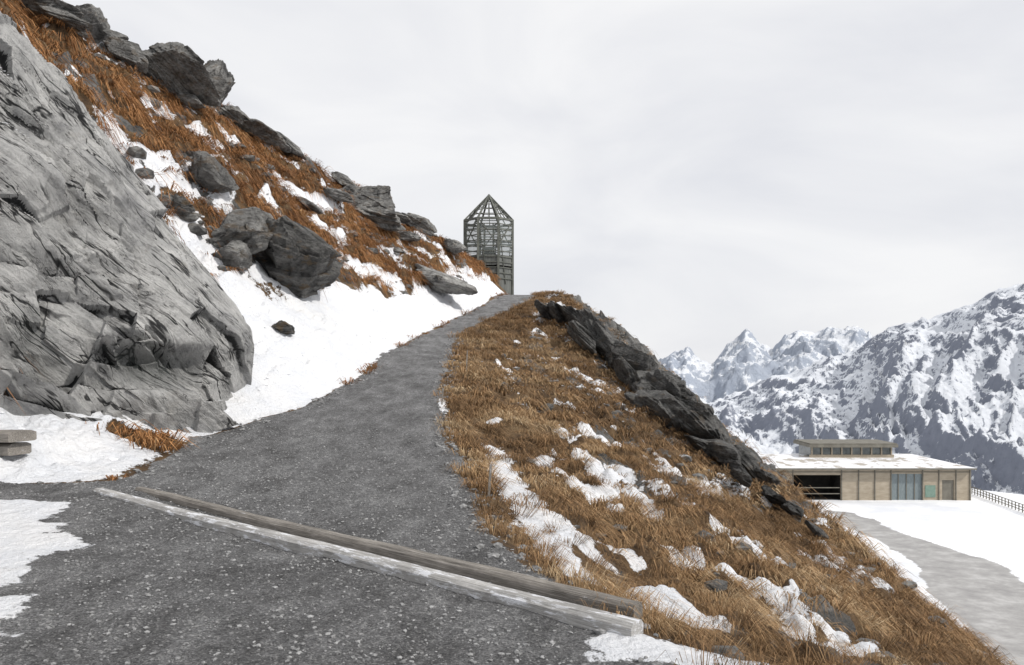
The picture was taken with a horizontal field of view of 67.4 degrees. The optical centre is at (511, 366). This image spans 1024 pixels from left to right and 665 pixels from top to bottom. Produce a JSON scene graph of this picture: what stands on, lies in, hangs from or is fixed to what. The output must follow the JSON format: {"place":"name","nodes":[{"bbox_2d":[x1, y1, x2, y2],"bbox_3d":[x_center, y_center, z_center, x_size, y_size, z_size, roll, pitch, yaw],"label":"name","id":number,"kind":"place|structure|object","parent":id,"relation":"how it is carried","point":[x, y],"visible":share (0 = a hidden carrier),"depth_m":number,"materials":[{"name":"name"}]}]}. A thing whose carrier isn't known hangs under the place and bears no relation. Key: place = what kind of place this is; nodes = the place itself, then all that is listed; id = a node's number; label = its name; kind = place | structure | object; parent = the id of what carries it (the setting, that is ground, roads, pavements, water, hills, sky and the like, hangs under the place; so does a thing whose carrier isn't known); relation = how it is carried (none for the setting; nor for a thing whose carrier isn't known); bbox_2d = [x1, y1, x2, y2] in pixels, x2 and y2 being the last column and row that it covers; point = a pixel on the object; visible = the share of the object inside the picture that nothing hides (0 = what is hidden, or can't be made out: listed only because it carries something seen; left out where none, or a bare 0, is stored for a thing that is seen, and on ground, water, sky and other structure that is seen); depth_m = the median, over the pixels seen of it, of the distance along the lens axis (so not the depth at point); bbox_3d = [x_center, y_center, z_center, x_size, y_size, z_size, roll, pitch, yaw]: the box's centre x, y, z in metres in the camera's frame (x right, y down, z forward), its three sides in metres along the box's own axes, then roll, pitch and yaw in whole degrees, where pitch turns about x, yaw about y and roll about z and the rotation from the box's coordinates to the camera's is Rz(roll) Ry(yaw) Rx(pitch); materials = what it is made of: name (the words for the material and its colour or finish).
{"place":"outdoors","nodes":[
{"label":"outdoors","id":0,"kind":"place"},
{"bbox_2d":[0,426,644,664],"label":"gravel","id":1,"kind":"structure","parent":0,"point":[293,648],"depth_m":6.32,"materials":[{"name":"stone"}]},
{"bbox_2d":[0,0,998,664],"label":"hillside terrain","id":2,"kind":"structure","parent":0,"point":[384,400],"depth_m":9.69,"materials":[{"name":"white snow"}]},
{"bbox_2d":[0,430,36,455],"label":"timber bench","id":3,"kind":"object","parent":2,"relation":"on","point":[11,443],"visible":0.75,"depth_m":9.96,"materials":[{"name":"grey wood"}]},
{"bbox_2d":[19,0,87,37],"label":"boulder","id":4,"kind":"object","parent":2,"relation":"on","point":[31,5],"visible":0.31,"depth_m":23.08,"materials":[{"name":"grey stone"}]},
{"bbox_2d":[38,6,88,31],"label":"boulder","id":5,"kind":"object","parent":2,"relation":"on","point":[69,20],"visible":0.91,"depth_m":23.13,"materials":[{"name":"grey stone"}]},
{"bbox_2d":[75,3,109,43],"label":"boulder","id":6,"kind":"object","parent":2,"relation":"on","point":[94,19],"visible":0.41,"depth_m":25.97,"materials":[{"name":"grey stone"}]},
{"bbox_2d":[99,29,128,46],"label":"boulder","id":7,"kind":"object","parent":2,"relation":"on","point":[104,33],"visible":0.38,"depth_m":26.40,"materials":[{"name":"grey stone"}]},
{"bbox_2d":[103,34,148,72],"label":"boulder","id":8,"kind":"object","parent":2,"relation":"on","point":[130,53],"visible":0.95,"depth_m":25.44,"materials":[{"name":"grey stone"}]},
{"bbox_2d":[0,11,253,432],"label":"rock cliff","id":9,"kind":"structure","parent":2,"relation":"on","point":[116,301],"depth_m":12.98,"materials":[{"name":"grey stone"}]},
{"bbox_2d":[133,42,220,106],"bbox_3d":[-12.538,-10.746,28.018,3.369,1.853,3.244,0,0,0],"label":"boulder","id":10,"kind":"object","parent":2,"relation":"on","point":[177,67],"visible":0.74,"depth_m":27.34,"materials":[{"name":"grey stone"}]},
{"bbox_2d":[172,193,195,212],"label":"boulder","id":11,"kind":"object","parent":2,"relation":"on","point":[181,203],"visible":0.91,"depth_m":19.46,"materials":[{"name":"grey stone"}]},
{"bbox_2d":[175,93,205,108],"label":"boulder","id":12,"kind":"object","parent":2,"relation":"on","point":[194,101],"visible":0.99,"depth_m":28.12,"materials":[{"name":"grey stone"}]},
{"bbox_2d":[0,97,408,470],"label":"snow clumps","id":13,"kind":"object","parent":2,"relation":"on","point":[266,377],"visible":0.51,"depth_m":19.21,"materials":[{"name":"white snow"}]},
{"bbox_2d":[189,151,238,192],"bbox_3d":[-9.263,-5.913,23.316,1.463,1.267,1.855,0,0,0],"label":"boulder","id":14,"kind":"object","parent":2,"relation":"on","point":[211,174],"visible":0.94,"depth_m":22.86,"materials":[{"name":"grey stone"}]},
{"bbox_2d":[204,58,234,110],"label":"boulder","id":15,"kind":"object","parent":2,"relation":"on","point":[222,78],"visible":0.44,"depth_m":33.16,"materials":[{"name":"grey stone"}]},
{"bbox_2d":[211,240,252,273],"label":"boulder","id":16,"kind":"object","parent":2,"relation":"on","point":[238,253],"visible":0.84,"depth_m":19.73,"materials":[{"name":"grey stone"}]},
{"bbox_2d":[220,105,249,124],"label":"boulder","id":17,"kind":"object","parent":2,"relation":"on","point":[236,114],"visible":0.94,"depth_m":33.31,"materials":[{"name":"grey stone"}]},
{"bbox_2d":[211,208,272,254],"bbox_3d":[-7.226,-3.691,20.817,1.493,1.394,1.690,0,0,0],"label":"boulder","id":18,"kind":"object","parent":2,"relation":"on","point":[249,227],"visible":0.77,"depth_m":20.50,"materials":[{"name":"grey stone"}]},
{"bbox_2d":[249,207,273,218],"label":"boulder","id":19,"kind":"object","parent":2,"relation":"on","point":[260,212],"visible":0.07,"depth_m":23.61,"materials":[{"name":"grey stone"}]},
{"bbox_2d":[233,119,291,152],"bbox_3d":[-11.366,-10.587,34.839,2.948,1.377,2.211,0,0,-40],"label":"boulder","id":20,"kind":"object","parent":2,"relation":"on","point":[261,130],"visible":0.75,"depth_m":34.27,"materials":[{"name":"grey stone"}]},
{"bbox_2d":[86,44,477,293],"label":"hill rocks","id":21,"kind":"object","parent":2,"relation":"on","point":[193,216],"visible":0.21,"depth_m":23.86,"materials":[{"name":"grey stone"}]},
{"bbox_2d":[271,320,294,333],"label":"boulder","id":22,"kind":"object","parent":2,"relation":"on","point":[282,327],"visible":1,"depth_m":18.94,"materials":[{"name":"grey stone"}]},
{"bbox_2d":[277,131,306,159],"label":"boulder","id":23,"kind":"object","parent":2,"relation":"on","point":[295,150],"visible":0.5,"depth_m":35.69,"materials":[{"name":"grey stone"}]},
{"bbox_2d":[252,215,342,297],"bbox_3d":[-6.246,-3.202,22.589,2.591,2.395,3.743,0,0,0],"label":"boulder","id":24,"kind":"object","parent":2,"relation":"on","point":[298,260],"visible":0.79,"depth_m":21.46,"materials":[{"name":"grey stone"}]},
{"bbox_2d":[297,196,322,215],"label":"boulder","id":25,"kind":"object","parent":2,"relation":"on","point":[311,206],"visible":0.88,"depth_m":31.77,"materials":[{"name":"grey stone"}]},
{"bbox_2d":[320,187,352,202],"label":"boulder","id":26,"kind":"object","parent":2,"relation":"on","point":[337,194],"visible":1,"depth_m":34.70,"materials":[{"name":"grey stone"}]},
{"bbox_2d":[331,171,357,186],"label":"boulder","id":27,"kind":"object","parent":2,"relation":"on","point":[342,179],"visible":0.61,"depth_m":39.57,"materials":[{"name":"grey stone"}]},
{"bbox_2d":[37,335,673,664],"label":"path edge stones","id":28,"kind":"object","parent":2,"relation":"on","point":[600,631],"visible":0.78,"depth_m":10.53,"materials":[{"name":"grey stone"}]},
{"bbox_2d":[93,487,642,636],"bbox_3d":[-2.048,1.577,7.048,7.458,0.235,0.473,0,0,40],"label":"timber drainage channel","id":29,"kind":"object","parent":2,"relation":"on","point":[563,603],"visible":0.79,"depth_m":5.87,"materials":[{"name":"grey wood"}]},
{"bbox_2d":[340,185,405,231],"bbox_3d":[-7.492,-8.017,39.108,3.985,2.150,3.834,0,0,0],"label":"boulder","id":30,"kind":"object","parent":2,"relation":"on","point":[374,204],"visible":0.73,"depth_m":37.92,"materials":[{"name":"grey stone"}]},
{"bbox_2d":[395,211,410,223],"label":"boulder","id":31,"kind":"object","parent":2,"relation":"on","point":[405,219],"visible":0.42,"depth_m":41.29,"materials":[{"name":"grey stone"}]},
{"bbox_2d":[395,231,420,241],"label":"boulder","id":32,"kind":"object","parent":2,"relation":"on","point":[409,236],"visible":0.91,"depth_m":41.12,"materials":[{"name":"grey stone"}]},
{"bbox_2d":[401,212,436,235],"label":"boulder","id":33,"kind":"object","parent":2,"relation":"on","point":[425,225],"visible":0.74,"depth_m":44.23,"materials":[{"name":"grey stone"}]},
{"bbox_2d":[415,263,477,294],"bbox_3d":[-3.645,-4.367,38.744,2.888,1.594,3.832,0,0,-34],"label":"boulder","id":34,"kind":"object","parent":2,"relation":"on","point":[440,281],"visible":0.84,"depth_m":37.74,"materials":[{"name":"grey stone"}]},
{"bbox_2d":[443,238,466,254],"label":"boulder","id":35,"kind":"object","parent":2,"relation":"on","point":[453,246],"visible":0.98,"depth_m":45.51,"materials":[{"name":"grey stone"}]},
{"bbox_2d":[463,194,513,294],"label":"observation tower","id":36,"kind":"structure","parent":2,"relation":"on","point":[501,266],"depth_m":60.90,"materials":[{"name":"metal"}]},
{"bbox_2d":[487,464,491,496],"bbox_3d":[-0.277,1.443,9.454,0.036,0.481,0.036,5,0,0],"label":"wooden stake","id":37,"kind":"object","parent":2,"relation":"on","point":[490,473],"visible":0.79,"depth_m":9.44,"materials":[{"name":"grey wood"}]},
{"bbox_2d":[0,0,1016,664],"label":"dry grass","id":38,"kind":"structure","parent":2,"relation":"on","point":[968,650],"depth_m":13.99,"materials":[{"name":"brown plant"}]},
{"bbox_2d":[534,299,550,319],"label":"rock outcrop","id":39,"kind":"object","parent":2,"relation":"on","point":[542,309],"visible":0.83,"depth_m":38.22,"materials":[{"name":"grey stone"}]},
{"bbox_2d":[546,300,566,323],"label":"rock outcrop","id":40,"kind":"object","parent":2,"relation":"on","point":[554,311],"visible":0.91,"depth_m":37.61,"materials":[{"name":"grey stone"}]},
{"bbox_2d":[556,303,579,322],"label":"rock outcrop","id":41,"kind":"object","parent":2,"relation":"on","point":[570,313],"visible":0.36,"depth_m":36.96,"materials":[{"name":"grey stone"}]},
{"bbox_2d":[565,320,596,354],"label":"rock outcrop","id":42,"kind":"object","parent":2,"relation":"on","point":[580,335],"visible":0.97,"depth_m":32.89,"materials":[{"name":"grey stone"}]},
{"bbox_2d":[577,308,605,329],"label":"rock outcrop","id":43,"kind":"object","parent":2,"relation":"on","point":[585,313],"visible":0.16,"depth_m":34.33,"materials":[{"name":"grey stone"}]},
{"bbox_2d":[580,317,616,360],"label":"rock outcrop","id":44,"kind":"object","parent":2,"relation":"on","point":[604,339],"visible":0.45,"depth_m":33.56,"materials":[{"name":"grey stone"}]},
{"bbox_2d":[605,351,619,368],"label":"rock outcrop","id":45,"kind":"object","parent":2,"relation":"on","point":[610,361],"visible":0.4,"depth_m":32.60,"materials":[{"name":"grey stone"}]},
{"bbox_2d":[613,356,635,389],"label":"rock outcrop","id":46,"kind":"object","parent":2,"relation":"on","point":[623,369],"visible":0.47,"depth_m":29.34,"materials":[{"name":"grey stone"}]},
{"bbox_2d":[609,341,660,371],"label":"rock outcrop","id":47,"kind":"object","parent":2,"relation":"on","point":[636,359],"visible":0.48,"depth_m":31.21,"materials":[{"name":"grey stone"}]},
{"bbox_2d":[631,379,651,392],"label":"rock outcrop","id":48,"kind":"object","parent":2,"relation":"on","point":[643,384],"visible":0.38,"depth_m":26.99,"materials":[{"name":"grey stone"}]},
{"bbox_2d":[624,389,687,427],"bbox_3d":[5.039,1.326,23.919,2.090,1.209,3.010,0,0,-44],"label":"rock outcrop","id":49,"kind":"object","parent":2,"relation":"on","point":[649,399],"visible":0.54,"depth_m":23.43,"materials":[{"name":"grey stone"}]},
{"bbox_2d":[641,369,682,398],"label":"rock outcrop","id":50,"kind":"object","parent":2,"relation":"on","point":[658,379],"visible":0.21,"depth_m":26.92,"materials":[{"name":"grey stone"}]},
{"bbox_2d":[633,370,694,401],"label":"rock outcrop","id":51,"kind":"object","parent":2,"relation":"on","point":[687,394],"visible":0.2,"depth_m":27.52,"materials":[{"name":"grey stone"}]},
{"bbox_2d":[658,401,687,434],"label":"rock outcrop","id":52,"kind":"object","parent":2,"relation":"on","point":[669,414],"visible":0.51,"depth_m":22.73,"materials":[{"name":"grey stone"}]},
{"bbox_2d":[674,397,713,414],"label":"rock outcrop","id":53,"kind":"object","parent":2,"relation":"on","point":[692,405],"visible":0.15,"depth_m":23.14,"materials":[{"name":"grey stone"}]},
{"bbox_2d":[684,435,712,458],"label":"rock outcrop","id":54,"kind":"object","parent":2,"relation":"on","point":[702,445],"visible":0.63,"depth_m":20.14,"materials":[{"name":"grey stone"}]},
{"bbox_2d":[677,408,730,443],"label":"rock outcrop","id":55,"kind":"object","parent":2,"relation":"on","point":[704,424],"visible":0.66,"depth_m":21.37,"materials":[{"name":"grey stone"}]},
{"bbox_2d":[704,439,741,468],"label":"rock outcrop","id":56,"kind":"object","parent":2,"relation":"on","point":[723,451],"visible":0.72,"depth_m":19.76,"materials":[{"name":"grey stone"}]},
{"bbox_2d":[481,305,988,664],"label":"loose rocks","id":57,"kind":"object","parent":2,"relation":"on","point":[711,584],"visible":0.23,"depth_m":13.40,"materials":[{"name":"grey stone"}]},
{"bbox_2d":[728,459,752,486],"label":"rock outcrop","id":58,"kind":"object","parent":2,"relation":"on","point":[739,473],"visible":1,"depth_m":17.10,"materials":[{"name":"grey stone"}]},
{"bbox_2d":[734,444,760,484],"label":"rock outcrop","id":59,"kind":"object","parent":2,"relation":"on","point":[748,461],"visible":0.41,"depth_m":20.24,"materials":[{"name":"grey stone"}]},
{"bbox_2d":[753,466,779,489],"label":"rock outcrop","id":60,"kind":"object","parent":2,"relation":"on","point":[762,475],"visible":0.56,"depth_m":19.74,"materials":[{"name":"grey stone"}]},
{"bbox_2d":[761,485,786,505],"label":"rock outcrop","id":61,"kind":"object","parent":2,"relation":"on","point":[771,495],"visible":0.91,"depth_m":17.06,"materials":[{"name":"grey stone"}]},
{"bbox_2d":[779,500,803,521],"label":"rock outcrop","id":62,"kind":"object","parent":2,"relation":"on","point":[792,509],"visible":0.95,"depth_m":16.68,"materials":[{"name":"grey stone"}]},
{"bbox_2d":[804,520,828,538],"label":"rock outcrop","id":63,"kind":"object","parent":2,"relation":"on","point":[815,529],"visible":0.98,"depth_m":15.90,"materials":[{"name":"grey stone"}]},
{"bbox_2d":[61,0,1023,363],"label":"sky","id":64,"kind":"structure","parent":0,"point":[700,174],"materials":[{"name":"white"}]},
{"bbox_2d":[658,326,873,403],"bbox_3d":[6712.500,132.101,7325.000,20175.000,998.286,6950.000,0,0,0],"label":"distant peaks","id":65,"kind":"object","parent":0,"point":[745,360],"visible":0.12,"depth_m":5658.82,"materials":[{"name":"white snow"}]},
{"bbox_2d":[802,495,839,499],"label":"garage floor","id":66,"kind":"structure","parent":0,"point":[821,497],"depth_m":116.68,"materials":[{"name":"black concrete"}]},
{"bbox_2d":[794,475,829,494],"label":"garage interior","id":67,"kind":"object","parent":66,"relation":"on","point":[813,480],"visible":0.36,"depth_m":119.00,"materials":[{"name":"black"}]},
{"bbox_2d":[830,475,839,498],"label":"garage side","id":68,"kind":"structure","parent":67,"relation":"attached to","point":[834,480],"depth_m":117.09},
{"bbox_2d":[841,470,841,499],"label":"wall pilaster","id":69,"kind":"object","parent":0,"point":[841,484],"depth_m":114.86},
{"bbox_2d":[858,470,858,499],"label":"wall pilaster","id":70,"kind":"object","parent":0,"point":[858,484],"depth_m":114.86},
{"bbox_2d":[707,284,1023,494],"bbox_3d":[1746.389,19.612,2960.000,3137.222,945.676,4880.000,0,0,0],"label":"mountain range","id":71,"kind":"structure","parent":0,"point":[948,386],"depth_m":1994.29,"materials":[{"name":"white snow"}]},
{"bbox_2d":[892,470,921,473],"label":"lintel","id":72,"kind":"structure","parent":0,"point":[906,471],"depth_m":115.00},
{"bbox_2d":[812,488,1023,664],"bbox_3d":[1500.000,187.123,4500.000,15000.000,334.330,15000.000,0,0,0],"label":"ground","id":73,"kind":"structure","parent":0,"point":[967,556],"depth_m":83.62,"materials":[{"name":"white snow"}]},
{"bbox_2d":[776,470,791,481],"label":"wall","id":74,"kind":"structure","parent":73,"relation":"on","point":[789,472],"depth_m":115.00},
{"bbox_2d":[794,470,840,474],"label":"lintel","id":75,"kind":"structure","parent":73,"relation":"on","point":[817,472],"depth_m":115.00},
{"bbox_2d":[798,487,839,487],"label":"fence rail","id":76,"kind":"object","parent":75,"relation":"attached to","point":[820,487],"visible":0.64,"depth_m":114.70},
{"bbox_2d":[804,493,839,493],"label":"fence rail","id":77,"kind":"object","parent":75,"relation":"attached to","point":[821,493],"visible":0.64,"depth_m":114.70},
{"bbox_2d":[758,454,976,469],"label":"roof","id":78,"kind":"structure","parent":75,"relation":"on","point":[806,462],"depth_m":116.95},
{"bbox_2d":[799,445,889,455],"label":"clerestory glass","id":79,"kind":"object","parent":78,"relation":"on","point":[805,450],"visible":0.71,"depth_m":121.00,"materials":[{"name":"grey glass"}]},
{"bbox_2d":[793,440,897,447],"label":"clerestory roof","id":80,"kind":"structure","parent":79,"relation":"on","point":[848,445],"depth_m":120.00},
{"bbox_2d":[794,439,896,443],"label":"clerestory roof cap","id":81,"kind":"object","parent":80,"relation":"on","point":[842,441],"visible":1,"depth_m":123.16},
{"bbox_2d":[809,455,893,457],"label":"clerestory sill","id":82,"kind":"structure","parent":78,"relation":"on","point":[851,456],"depth_m":120.80,"materials":[{"name":"beige concrete"}]},
{"bbox_2d":[892,474,921,499],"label":"door","id":83,"kind":"structure","parent":75,"relation":"attached to","point":[910,486],"depth_m":115.15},
{"bbox_2d":[942,480,952,499],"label":"door","id":84,"kind":"structure","parent":75,"relation":"attached to","point":[947,489],"depth_m":115.15,"materials":[{"name":"beige wood"}]},
{"bbox_2d":[840,470,889,499],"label":"wall","id":85,"kind":"structure","parent":73,"relation":"on","point":[850,484],"depth_m":115.00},
{"bbox_2d":[874,470,875,499],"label":"wall pilaster","id":86,"kind":"object","parent":85,"relation":"attached to","point":[874,484],"depth_m":114.89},
{"bbox_2d":[890,470,891,499],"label":"wall pilaster","id":87,"kind":"object","parent":85,"relation":"attached to","point":[890,484],"depth_m":114.92,"materials":[{"name":"beige concrete"}]},
{"bbox_2d":[923,470,941,499],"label":"wall","id":88,"kind":"structure","parent":73,"relation":"on","point":[930,477],"depth_m":115.00,"materials":[{"name":"beige concrete"}]},
{"bbox_2d":[925,485,935,496],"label":"green notice panel","id":89,"kind":"object","parent":88,"relation":"attached to","point":[930,490],"visible":1,"depth_m":114.92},
{"bbox_2d":[938,470,939,499],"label":"wall pilaster","id":90,"kind":"object","parent":88,"relation":"attached to","point":[938,484],"depth_m":114.89,"materials":[{"name":"beige concrete"}]},
{"bbox_2d":[953,470,968,499],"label":"wall","id":91,"kind":"structure","parent":73,"relation":"on","point":[962,484],"depth_m":115.00,"materials":[{"name":"beige concrete"}]},
{"bbox_2d":[955,470,956,499],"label":"wall pilaster","id":92,"kind":"object","parent":91,"relation":"attached to","point":[955,484],"depth_m":114.91,"materials":[{"name":"beige concrete"}]},
{"bbox_2d":[969,470,970,499],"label":"wall pilaster","id":93,"kind":"object","parent":91,"relation":"attached to","point":[969,484],"depth_m":114.92,"materials":[{"name":"beige concrete"}]},
{"bbox_2d":[971,486,1023,512],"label":"guard fence","id":94,"kind":"object","parent":73,"relation":"on","point":[1012,506],"visible":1,"depth_m":112.03,"materials":[{"name":"grey wood"}]},
{"bbox_2d":[922,470,922,499],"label":"wall pilaster","id":95,"kind":"object","parent":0,"point":[922,484],"depth_m":114.87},
{"bbox_2d":[942,470,953,479],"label":"wall panel","id":96,"kind":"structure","parent":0,"point":[947,474],"depth_m":115.00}
]}

